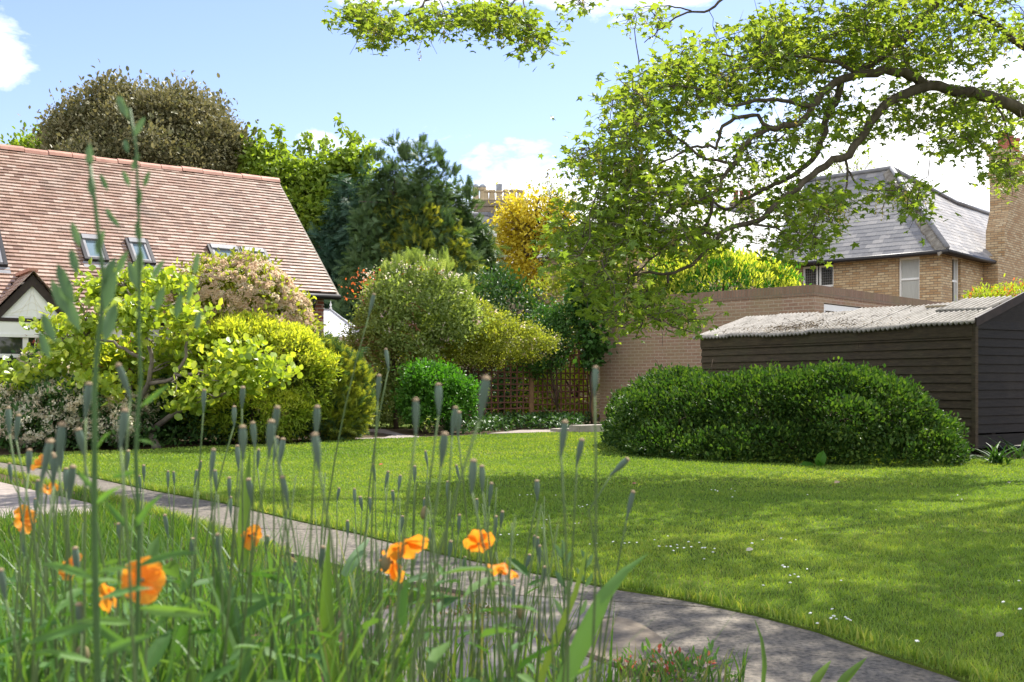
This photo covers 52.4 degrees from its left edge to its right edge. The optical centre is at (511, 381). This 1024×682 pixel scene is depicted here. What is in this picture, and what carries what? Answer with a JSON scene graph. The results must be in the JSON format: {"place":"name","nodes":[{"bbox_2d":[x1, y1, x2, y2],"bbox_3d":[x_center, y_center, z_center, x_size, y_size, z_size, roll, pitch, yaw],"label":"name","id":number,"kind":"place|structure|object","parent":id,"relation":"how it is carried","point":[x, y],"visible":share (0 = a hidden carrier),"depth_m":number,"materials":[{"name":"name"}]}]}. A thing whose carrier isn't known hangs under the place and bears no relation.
{"place":"outdoors","nodes":[
{"label":"outdoors","id":0,"kind":"place"},
{"bbox_2d":[0,482,90,517],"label":"side path","id":1,"kind":"structure","parent":0,"point":[8,494],"depth_m":8.55,"materials":[{"name":"grey concrete"}]},
{"bbox_2d":[0,462,959,681],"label":"path","id":2,"kind":"structure","parent":0,"point":[795,654],"depth_m":4.20,"materials":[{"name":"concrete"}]},
{"bbox_2d":[347,596,614,645],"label":"paving slab","id":3,"kind":"structure","parent":2,"relation":"on","point":[557,613],"depth_m":4.21,"materials":[{"name":"grey stone"}]},
{"bbox_2d":[570,617,693,675],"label":"paving slab","id":4,"kind":"structure","parent":2,"relation":"attached to","point":[626,632],"depth_m":3.79,"materials":[{"name":"beige stone"}]},
{"bbox_2d":[440,184,547,403],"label":"house","id":5,"kind":"structure","parent":0,"point":[487,210],"depth_m":49.10,"materials":[{"name":"grey brick"}]},
{"bbox_2d":[0,411,1022,681],"bbox_3d":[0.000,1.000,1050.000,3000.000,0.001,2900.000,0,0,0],"label":"ground","id":6,"kind":"structure","parent":0,"point":[370,435],"depth_m":15.78,"materials":[{"name":"soil"}]},
{"bbox_2d":[0,115,46,148],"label":"tree","id":7,"kind":"object","parent":6,"relation":"on","point":[23,141],"visible":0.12,"depth_m":43.30,"materials":[{"name":"green plant"}]},
{"bbox_2d":[0,372,149,451],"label":"flowering shrub","id":8,"kind":"object","parent":6,"relation":"on","point":[38,405],"visible":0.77,"depth_m":14.76,"materials":[{"name":"green plant"}]},
{"bbox_2d":[0,368,262,444],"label":"shrub","id":9,"kind":"object","parent":6,"relation":"on","point":[170,421],"visible":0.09,"depth_m":16.49,"materials":[{"name":"green plant"}]},
{"bbox_2d":[91,387,171,446],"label":"flowering shrub","id":10,"kind":"object","parent":6,"relation":"on","point":[148,412],"visible":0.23,"depth_m":15.89,"materials":[{"name":"green plant"}]},
{"bbox_2d":[17,59,264,173],"bbox_3d":[-12.572,-4.857,36.275,8.599,11.784,8.437,0,0,0],"label":"oak tree","id":11,"kind":"object","parent":6,"relation":"on","point":[185,127],"visible":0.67,"depth_m":34.62,"materials":[{"name":"green plant"}]},
{"bbox_2d":[0,467,290,554],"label":"edge grass","id":12,"kind":"structure","parent":6,"relation":"on","point":[33,478],"depth_m":8.07,"materials":[{"name":"green plant"}]},
{"bbox_2d":[0,257,303,448],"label":"magnolia tree","id":13,"kind":"object","parent":6,"relation":"on","point":[231,361],"visible":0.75,"depth_m":15.35,"materials":[{"name":"green plant"}]},
{"bbox_2d":[0,420,328,452],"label":"ivy ground cover","id":14,"kind":"object","parent":6,"relation":"on","point":[161,442],"visible":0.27,"depth_m":15.88,"materials":[{"name":"green plant"}]},
{"bbox_2d":[0,144,340,444],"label":"house","id":15,"kind":"structure","parent":6,"relation":"on","point":[46,200],"depth_m":20.09,"materials":[{"name":"tile"}]},
{"bbox_2d":[0,321,76,382],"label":"window","id":16,"kind":"structure","parent":15,"relation":"in","point":[11,333],"depth_m":16.53,"materials":[{"name":"white paint"}]},
{"bbox_2d":[0,474,441,673],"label":"verge grass","id":17,"kind":"structure","parent":6,"relation":"on","point":[155,522],"depth_m":5.98,"materials":[{"name":"green plant"}]},
{"bbox_2d":[160,246,329,423],"bbox_3d":[-4.592,-0.665,17.582,3.014,3.337,2.323,0,0,0],"label":"flowering shrub","id":18,"kind":"object","parent":6,"relation":"on","point":[263,283],"visible":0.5,"depth_m":17.05,"materials":[{"name":"beige plant"}]},
{"bbox_2d":[151,307,348,443],"bbox_3d":[-4.259,-0.080,16.881,2.951,2.291,2.318,0,0,-25],"label":"choisya bush","id":19,"kind":"object","parent":6,"relation":"on","point":[318,356],"visible":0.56,"depth_m":16.47,"materials":[{"name":"green plant"}]},
{"bbox_2d":[0,472,565,681],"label":"wild stems","id":20,"kind":"object","parent":6,"relation":"on","point":[544,560],"visible":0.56,"depth_m":1.37,"materials":[{"name":"green plant"}]},
{"bbox_2d":[234,112,385,253],"bbox_3d":[-7.039,-4.090,35.853,5.576,10.230,4.076,0,0,0],"label":"tree","id":21,"kind":"object","parent":6,"relation":"on","point":[303,182],"visible":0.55,"depth_m":35.33,"materials":[{"name":"green plant"}]},
{"bbox_2d":[0,487,653,681],"bbox_3d":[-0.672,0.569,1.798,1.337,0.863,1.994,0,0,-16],"label":"long grass","id":22,"kind":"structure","parent":6,"relation":"on","point":[171,677],"depth_m":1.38,"materials":[{"name":"green plant"}]},
{"bbox_2d":[212,561,256,681],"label":"broad blade","id":23,"kind":"object","parent":22,"relation":"on","point":[234,630],"visible":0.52,"depth_m":1.23,"materials":[{"name":"green plant"}]},
{"bbox_2d":[238,451,250,567],"bbox_3d":[-0.417,0.197,1.628,0.020,0.178,0.063,0,0,0],"label":"broad blade","id":24,"kind":"object","parent":22,"relation":"on","point":[247,501],"visible":0.71,"depth_m":1.62,"materials":[{"name":"green plant"}]},
{"bbox_2d":[319,533,337,681],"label":"broad blade","id":25,"kind":"object","parent":22,"relation":"on","point":[324,621],"visible":0.74,"depth_m":1.53,"materials":[{"name":"green plant"}]},
{"bbox_2d":[556,554,646,681],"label":"broad blade","id":26,"kind":"object","parent":22,"relation":"on","point":[581,644],"visible":0.92,"depth_m":1.28,"materials":[{"name":"green plant"}]},
{"bbox_2d":[278,329,382,440],"bbox_3d":[-3.067,0.129,17.577,1.780,2.060,1.646,0,0,0],"label":"conifer bush","id":27,"kind":"object","parent":6,"relation":"on","point":[359,410],"visible":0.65,"depth_m":17.25,"materials":[{"name":"green plant"}]},
{"bbox_2d":[306,153,378,309],"bbox_3d":[-5.021,-3.189,34.023,4.222,8.400,4.636,0,0,-33],"label":"conifer","id":28,"kind":"object","parent":6,"relation":"on","point":[332,242],"visible":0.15,"depth_m":33.22,"materials":[{"name":"green plant"}]},
{"bbox_2d":[324,302,378,418],"bbox_3d":[-5.110,-0.535,26.485,3.216,3.070,3.230,0,0,0],"label":"conservatory","id":29,"kind":"object","parent":6,"relation":"on","point":[333,317],"visible":0.16,"depth_m":25.66,"materials":[{"name":"grey metal"}]},
{"bbox_2d":[335,246,495,428],"bbox_3d":[-2.197,-0.906,21.939,2.875,3.901,2.726,0,0,36],"label":"flowering shrub","id":30,"kind":"object","parent":6,"relation":"on","point":[415,318],"visible":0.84,"depth_m":21.59,"materials":[{"name":"green plant"}]},
{"bbox_2d":[324,129,511,356],"bbox_3d":[-2.785,-3.391,31.977,5.888,8.880,5.422,0,0,0],"label":"conifer","id":31,"kind":"object","parent":6,"relation":"on","point":[399,211],"visible":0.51,"depth_m":31.08,"materials":[{"name":"green plant"}]},
{"bbox_2d":[388,354,485,432],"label":"bush","id":32,"kind":"object","parent":6,"relation":"on","point":[419,380],"visible":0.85,"depth_m":19.95,"materials":[{"name":"green plant"}]},
{"bbox_2d":[367,295,565,422],"bbox_3d":[-1.058,-0.471,22.937,4.532,2.950,2.605,0,0,0],"label":"climbing shrub","id":33,"kind":"object","parent":6,"relation":"on","point":[501,345],"visible":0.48,"depth_m":22.64,"materials":[{"name":"green plant"}]},
{"bbox_2d":[340,630,619,681],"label":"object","id":34,"kind":"structure","parent":6,"relation":"on","point":[534,643],"depth_m":3.61,"materials":[{"name":"grey stone"}]},
{"bbox_2d":[252,586,739,681],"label":"long grass","id":35,"kind":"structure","parent":6,"relation":"on","point":[586,673],"depth_m":2.03,"materials":[{"name":"green plant"}]},
{"bbox_2d":[538,533,591,681],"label":"broad blade","id":36,"kind":"object","parent":35,"relation":"on","point":[548,655],"visible":0.84,"depth_m":1.43,"materials":[{"name":"green plant"}]},
{"bbox_2d":[445,251,573,419],"bbox_3d":[-0.493,-1.149,26.949,3.550,4.429,3.198,0,0,-30],"label":"shrub","id":37,"kind":"object","parent":6,"relation":"on","point":[505,284],"visible":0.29,"depth_m":26.64,"materials":[{"name":"green plant"}]},
{"bbox_2d":[446,344,593,422],"bbox_3d":[0.347,0.055,24.125,4.149,1.890,0.596,0,0,-35],"label":"trellis","id":38,"kind":"object","parent":6,"relation":"on","point":[531,395],"visible":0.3,"depth_m":24.33,"materials":[{"name":"brown wood"}]},
{"bbox_2d":[460,410,593,434],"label":"ground cover","id":39,"kind":"object","parent":6,"relation":"on","point":[494,421],"visible":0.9,"depth_m":21.49,"materials":[{"name":"green plant"}]},
{"bbox_2d":[483,173,584,309],"bbox_3d":[0.792,-4.237,36.980,4.362,6.387,3.386,0,0,0],"label":"tree","id":40,"kind":"object","parent":6,"relation":"on","point":[520,236],"visible":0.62,"depth_m":36.58,"materials":[{"name":"yellow plant"}]},
{"bbox_2d":[476,362,599,418],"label":"shrub","id":41,"kind":"object","parent":6,"relation":"on","point":[563,395],"visible":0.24,"depth_m":27.10,"materials":[{"name":"plant"}]},
{"bbox_2d":[507,298,580,412],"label":"shrub","id":42,"kind":"object","parent":6,"relation":"on","point":[557,320],"visible":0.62,"depth_m":24.16,"materials":[{"name":"green plant"}]},
{"bbox_2d":[514,247,638,402],"bbox_3d":[1.738,-1.369,27.962,3.591,4.762,2.764,0,0,20],"label":"shrub","id":43,"kind":"object","parent":6,"relation":"on","point":[559,287],"visible":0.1,"depth_m":27.82,"materials":[{"name":"green plant"}]},
{"bbox_2d":[560,273,629,423],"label":"ivy","id":44,"kind":"object","parent":6,"relation":"on","point":[592,350],"visible":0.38,"depth_m":24.05,"materials":[{"name":"green plant"}]},
{"bbox_2d":[488,643,750,681],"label":"corner grass","id":45,"kind":"structure","parent":6,"relation":"on","point":[643,678],"depth_m":3.34,"materials":[{"name":"green plant"}]},
{"bbox_2d":[639,242,811,295],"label":"laurel bush","id":46,"kind":"object","parent":6,"relation":"on","point":[748,268],"visible":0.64,"depth_m":26.12,"materials":[{"name":"green plant"}]},
{"bbox_2d":[600,284,944,421],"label":"garage","id":47,"kind":"structure","parent":6,"relation":"on","point":[632,359],"depth_m":23.08,"materials":[{"name":"brown brick"}]},
{"bbox_2d":[692,292,1023,453],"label":"shed","id":48,"kind":"structure","parent":6,"relation":"on","point":[969,369],"depth_m":14.76,"materials":[{"name":"wood"}]},
{"bbox_2d":[955,274,1023,301],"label":"shrub","id":49,"kind":"object","parent":6,"relation":"on","point":[998,291],"visible":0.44,"depth_m":20.90,"materials":[{"name":"yellow plant"}]},
{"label":"flower bed","id":50,"kind":"structure","parent":6,"relation":"on","visible":0},
{"bbox_2d":[0,568,23,681],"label":"poppy seed head","id":51,"kind":"object","parent":50,"relation":"on","point":[3,585],"visible":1,"depth_m":0.94},
{"bbox_2d":[5,406,35,681],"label":"poppy seed head","id":52,"kind":"object","parent":50,"relation":"on","point":[8,416],"visible":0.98,"depth_m":1.23},
{"bbox_2d":[12,448,31,680],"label":"poppy seed head","id":53,"kind":"object","parent":50,"relation":"on","point":[28,458],"visible":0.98,"depth_m":1.26},
{"bbox_2d":[8,505,36,621],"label":"orange poppy","id":54,"kind":"object","parent":50,"relation":"on","point":[17,523],"visible":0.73,"depth_m":1.62,"materials":[{"name":"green plant"}]},
{"bbox_2d":[14,414,46,678],"bbox_3d":[-0.616,0.396,1.332,0.038,0.709,0.052,0,0,-26],"label":"poppy seed head","id":55,"kind":"object","parent":50,"relation":"on","point":[17,424],"visible":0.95,"depth_m":1.34},
{"bbox_2d":[16,438,54,681],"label":"poppy seed head","id":56,"kind":"object","parent":50,"relation":"on","point":[26,578],"visible":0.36,"depth_m":1.06},
{"bbox_2d":[31,439,52,681],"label":"poppy seed head","id":57,"kind":"object","parent":50,"relation":"on","point":[47,454],"visible":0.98,"depth_m":0.94},
{"bbox_2d":[35,455,56,681],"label":"poppy seed head","id":58,"kind":"object","parent":50,"relation":"on","point":[53,469],"visible":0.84,"depth_m":1.09},
{"bbox_2d":[50,452,57,677],"bbox_3d":[-0.535,0.415,1.217,0.008,0.670,0.060,0,0,-20],"label":"poppy seed head","id":59,"kind":"object","parent":50,"relation":"on","point":[55,591],"visible":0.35,"depth_m":1.20},
{"bbox_2d":[56,422,78,681],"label":"poppy seed head","id":60,"kind":"object","parent":50,"relation":"on","point":[60,437],"visible":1,"depth_m":0.86},
{"bbox_2d":[61,464,76,681],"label":"poppy seed head","id":61,"kind":"object","parent":50,"relation":"on","point":[71,477],"visible":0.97,"depth_m":1.11},
{"bbox_2d":[82,382,91,681],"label":"poppy seed head","id":62,"kind":"object","parent":50,"relation":"on","point":[87,396],"visible":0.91,"depth_m":0.99},
{"bbox_2d":[23,143,154,681],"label":"tall weed","id":63,"kind":"object","parent":50,"relation":"on","point":[63,295],"visible":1,"depth_m":0.86,"materials":[{"name":"green plant"}]},
{"bbox_2d":[75,428,113,663],"bbox_3d":[-0.439,0.400,1.098,0.050,0.701,0.021,0,0,0],"label":"poppy seed head","id":64,"kind":"object","parent":50,"relation":"on","point":[79,437],"visible":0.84,"depth_m":1.10},
{"bbox_2d":[99,583,134,681],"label":"orange poppy","id":65,"kind":"object","parent":50,"relation":"on","point":[105,603],"visible":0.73,"depth_m":1.04,"materials":[{"name":"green plant"}]},
{"bbox_2d":[114,363,131,681],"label":"poppy seed head","id":66,"kind":"object","parent":50,"relation":"on","point":[122,376],"visible":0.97,"depth_m":1.00},
{"bbox_2d":[118,408,135,681],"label":"poppy seed head","id":67,"kind":"object","parent":50,"relation":"on","point":[123,423],"visible":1,"depth_m":0.83},
{"bbox_2d":[121,556,165,681],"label":"orange poppy","id":68,"kind":"object","parent":50,"relation":"on","point":[153,576],"visible":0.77,"depth_m":1.00,"materials":[{"name":"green plant"}]},
{"bbox_2d":[75,95,211,681],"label":"tall weed","id":69,"kind":"object","parent":50,"relation":"on","point":[134,275],"visible":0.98,"depth_m":0.92,"materials":[{"name":"green plant"}]},
{"bbox_2d":[193,389,205,656],"bbox_3d":[-0.496,0.381,1.651,0.012,0.739,0.050,0,0,-30],"label":"poppy seed head","id":70,"kind":"object","parent":50,"relation":"on","point":[203,398],"visible":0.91,"depth_m":1.64},
{"bbox_2d":[209,448,215,670],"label":"poppy seed head","id":71,"kind":"object","parent":50,"relation":"on","point":[212,459],"visible":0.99,"depth_m":1.24},
{"bbox_2d":[223,425,246,681],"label":"poppy seed head","id":72,"kind":"object","parent":50,"relation":"on","point":[242,437],"visible":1,"depth_m":1.07},
{"bbox_2d":[240,386,244,624],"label":"poppy seed head","id":73,"kind":"object","parent":50,"relation":"on","point":[242,393],"visible":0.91,"depth_m":1.56},
{"bbox_2d":[249,421,256,637],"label":"poppy seed head","id":74,"kind":"object","parent":50,"relation":"on","point":[253,430],"visible":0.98,"depth_m":1.29},
{"bbox_2d":[238,419,274,681],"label":"poppy seed head","id":75,"kind":"object","parent":50,"relation":"on","point":[270,432],"visible":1,"depth_m":1.08},
{"bbox_2d":[267,475,288,679],"bbox_3d":[-0.268,0.427,1.176,0.013,0.647,0.070,0,0,-30],"label":"poppy seed head","id":76,"kind":"object","parent":50,"relation":"on","point":[284,486],"visible":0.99,"depth_m":1.16},
{"bbox_2d":[0,537,560,681],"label":"broad leaves","id":77,"kind":"object","parent":50,"relation":"on","point":[170,568],"visible":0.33,"depth_m":1.25,"materials":[{"name":"green plant"}]},
{"bbox_2d":[272,405,297,681],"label":"poppy seed head","id":78,"kind":"object","parent":50,"relation":"on","point":[276,415],"visible":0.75,"depth_m":1.20},
{"bbox_2d":[306,405,319,681],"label":"poppy seed head","id":79,"kind":"object","parent":50,"relation":"on","point":[316,417],"visible":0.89,"depth_m":1.20},
{"bbox_2d":[311,432,350,681],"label":"poppy seed head","id":80,"kind":"object","parent":50,"relation":"on","point":[316,445],"visible":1,"depth_m":0.88},
{"bbox_2d":[318,293,375,674],"bbox_3d":[-0.274,0.306,1.735,0.098,0.907,0.023,0,0,8],"label":"poppy seed head","id":81,"kind":"object","parent":50,"relation":"on","point":[372,300],"visible":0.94,"depth_m":1.73},
{"bbox_2d":[370,374,380,681],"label":"poppy seed head","id":82,"kind":"object","parent":50,"relation":"on","point":[378,384],"visible":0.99,"depth_m":1.49},
{"bbox_2d":[364,348,388,679],"bbox_3d":[-0.218,0.349,1.750,0.059,0.812,0.056,0,0,0],"label":"poppy seed head","id":83,"kind":"object","parent":50,"relation":"on","point":[386,354],"visible":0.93,"depth_m":1.75},
{"bbox_2d":[378,553,390,681],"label":"poppy bud","id":84,"kind":"object","parent":50,"relation":"on","point":[384,563],"visible":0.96,"depth_m":1.30,"materials":[{"name":"green plant"}]},
{"bbox_2d":[390,397,418,681],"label":"poppy seed head","id":85,"kind":"object","parent":50,"relation":"on","point":[415,410],"visible":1,"depth_m":0.94},
{"bbox_2d":[387,534,431,681],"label":"orange poppy","id":86,"kind":"object","parent":50,"relation":"on","point":[411,544],"visible":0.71,"depth_m":1.30,"materials":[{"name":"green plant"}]},
{"bbox_2d":[413,383,441,681],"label":"poppy seed head","id":87,"kind":"object","parent":50,"relation":"on","point":[438,394],"visible":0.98,"depth_m":1.19},
{"bbox_2d":[418,432,448,681],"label":"poppy seed head","id":88,"kind":"object","parent":50,"relation":"on","point":[443,444],"visible":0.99,"depth_m":0.97},
{"bbox_2d":[437,406,457,681],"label":"poppy seed head","id":89,"kind":"object","parent":50,"relation":"on","point":[454,418],"visible":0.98,"depth_m":1.24},
{"bbox_2d":[409,375,489,681],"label":"poppy seed head","id":90,"kind":"object","parent":50,"relation":"on","point":[483,391],"visible":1,"depth_m":0.85},
{"bbox_2d":[456,410,472,677],"bbox_3d":[-0.069,0.395,1.439,0.028,0.712,0.071,0,0,-12],"label":"poppy seed head","id":91,"kind":"object","parent":50,"relation":"on","point":[458,424],"visible":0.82,"depth_m":1.42},
{"bbox_2d":[463,529,494,679],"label":"orange poppy","id":92,"kind":"object","parent":50,"relation":"on","point":[474,543],"visible":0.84,"depth_m":1.40,"materials":[{"name":"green plant"}]},
{"bbox_2d":[469,459,503,681],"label":"poppy seed head","id":93,"kind":"object","parent":50,"relation":"on","point":[472,471],"visible":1,"depth_m":1.03},
{"bbox_2d":[479,464,500,681],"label":"poppy seed head","id":94,"kind":"object","parent":50,"relation":"on","point":[482,474],"visible":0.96,"depth_m":1.28},
{"bbox_2d":[508,479,539,681],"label":"poppy seed head","id":95,"kind":"object","parent":50,"relation":"on","point":[536,486],"visible":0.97,"depth_m":1.55},
{"bbox_2d":[535,540,586,670],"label":"tall weed","id":96,"kind":"object","parent":50,"relation":"on","point":[560,579],"visible":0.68,"depth_m":1.60,"materials":[{"name":"green plant"}]},
{"bbox_2d":[559,420,569,681],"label":"poppy seed head","id":97,"kind":"object","parent":50,"relation":"on","point":[563,433],"visible":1,"depth_m":1.03},
{"bbox_2d":[562,438,584,681],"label":"poppy seed head","id":98,"kind":"object","parent":50,"relation":"on","point":[580,447],"visible":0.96,"depth_m":1.25},
{"bbox_2d":[554,549,596,681],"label":"tall weed","id":99,"kind":"object","parent":50,"relation":"on","point":[584,605],"visible":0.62,"depth_m":1.65,"materials":[{"name":"green plant"}]},
{"bbox_2d":[590,366,598,681],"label":"poppy seed head","id":100,"kind":"object","parent":50,"relation":"on","point":[595,377],"visible":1,"depth_m":1.03},
{"bbox_2d":[588,457,629,681],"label":"poppy seed head","id":101,"kind":"object","parent":50,"relation":"on","point":[622,464],"visible":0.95,"depth_m":1.34},
{"bbox_2d":[598,490,634,681],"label":"poppy seed head","id":102,"kind":"object","parent":50,"relation":"on","point":[631,500],"visible":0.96,"depth_m":1.41},
{"bbox_2d":[609,637,739,681],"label":"stonecrop plant","id":103,"kind":"object","parent":50,"relation":"on","point":[678,653],"visible":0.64,"depth_m":3.49,"materials":[{"name":"green plant"}]},
{"bbox_2d":[0,431,1023,681],"bbox_3d":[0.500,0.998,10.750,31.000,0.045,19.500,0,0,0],"label":"lawn","id":104,"kind":"structure","parent":0,"point":[788,622],"depth_m":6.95,"materials":[{"name":"green plant"}]},
{"bbox_2d":[599,355,974,466],"bbox_3d":[2.945,0.510,14.098,3.112,1.824,6.262,0,0,-37],"label":"hedge","id":105,"kind":"object","parent":104,"relation":"on","point":[689,410],"visible":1,"depth_m":12.71,"materials":[{"name":"green plant"}]},
{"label":"bark mulch","id":106,"kind":"structure","parent":104,"relation":"on","visible":0},
{"bbox_2d":[320,0,1023,343],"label":"maple tree","id":107,"kind":"object","parent":106,"relation":"on","point":[625,231],"visible":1,"depth_m":11.26,"materials":[{"name":"green plant"}]},
{"bbox_2d":[0,0,1023,241],"label":"sky","id":108,"kind":"structure","parent":0,"point":[490,114],"materials":[{"name":"blue"}]},
{"bbox_2d":[536,133,1023,414],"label":"house","id":109,"kind":"structure","parent":0,"point":[956,255],"depth_m":32.16,"materials":[{"name":"yellow brick"}]},
{"bbox_2d":[803,263,832,286],"bbox_3d":[9.669,-2.981,32.722,1.061,1.562,0.100,0,0,44],"label":"casement window","id":110,"kind":"structure","parent":109,"relation":"in","point":[823,276],"depth_m":32.67,"materials":[{"name":"glass"}]},
{"bbox_2d":[899,257,918,298],"bbox_3d":[11.778,-2.880,30.736,0.630,1.560,0.090,0,0,44],"label":"sash window","id":111,"kind":"structure","parent":109,"relation":"in","point":[908,267],"depth_m":30.76,"materials":[{"name":"white glass"}]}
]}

